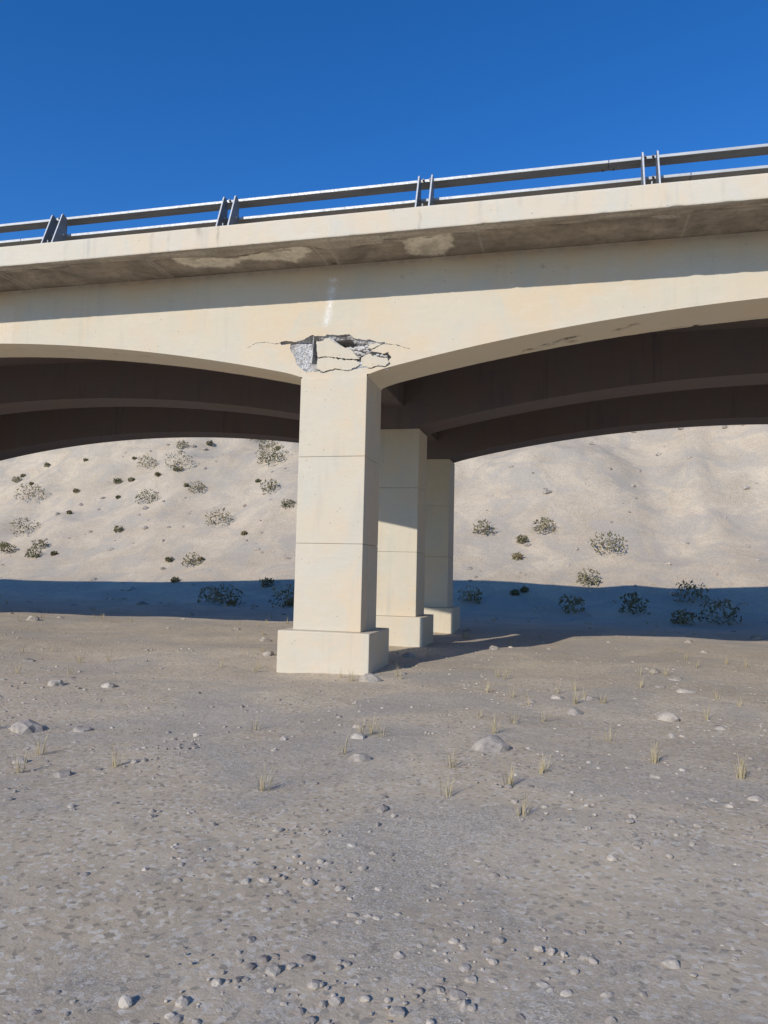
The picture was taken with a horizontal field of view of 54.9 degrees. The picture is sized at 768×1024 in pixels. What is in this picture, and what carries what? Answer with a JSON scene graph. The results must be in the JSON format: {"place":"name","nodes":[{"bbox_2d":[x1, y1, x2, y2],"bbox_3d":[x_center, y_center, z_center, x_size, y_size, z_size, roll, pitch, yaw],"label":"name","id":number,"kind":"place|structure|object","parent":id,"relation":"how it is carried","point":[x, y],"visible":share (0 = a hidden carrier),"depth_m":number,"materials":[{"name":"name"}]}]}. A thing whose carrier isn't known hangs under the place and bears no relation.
{"place":"outdoors","nodes":[
{"label":"outdoors","id":0,"kind":"place"},
{"bbox_2d":[0,424,767,1023],"bbox_3d":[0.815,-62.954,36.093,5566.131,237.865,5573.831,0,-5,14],"label":"ground","id":1,"kind":"structure","parent":0,"point":[92,938],"depth_m":6.27,"materials":[{"name":"beige sand"}]},
{"bbox_2d":[0,439,749,816],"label":"scrub","id":2,"kind":"object","parent":1,"relation":"on","point":[742,771],"visible":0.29,"depth_m":29.32,"materials":[{"name":"green plant"}]},
{"bbox_2d":[0,173,767,674],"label":"road bridge","id":3,"kind":"structure","parent":1,"relation":"on","point":[386,369],"depth_m":12.27,"materials":[{"name":"concrete"}]},
{"bbox_2d":[0,143,767,246],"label":"bridge railing","id":4,"kind":"object","parent":3,"relation":"on","point":[55,228],"visible":0.74,"depth_m":11.40,"materials":[{"name":"metal"}]},
{"bbox_2d":[0,425,767,1023],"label":"stones","id":5,"kind":"object","parent":1,"relation":"on","point":[492,743],"visible":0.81,"depth_m":4.48,"materials":[{"name":"grey stone"}]},
{"bbox_2d":[0,0,767,240],"label":"sky","id":6,"kind":"structure","parent":0,"point":[107,106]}
]}

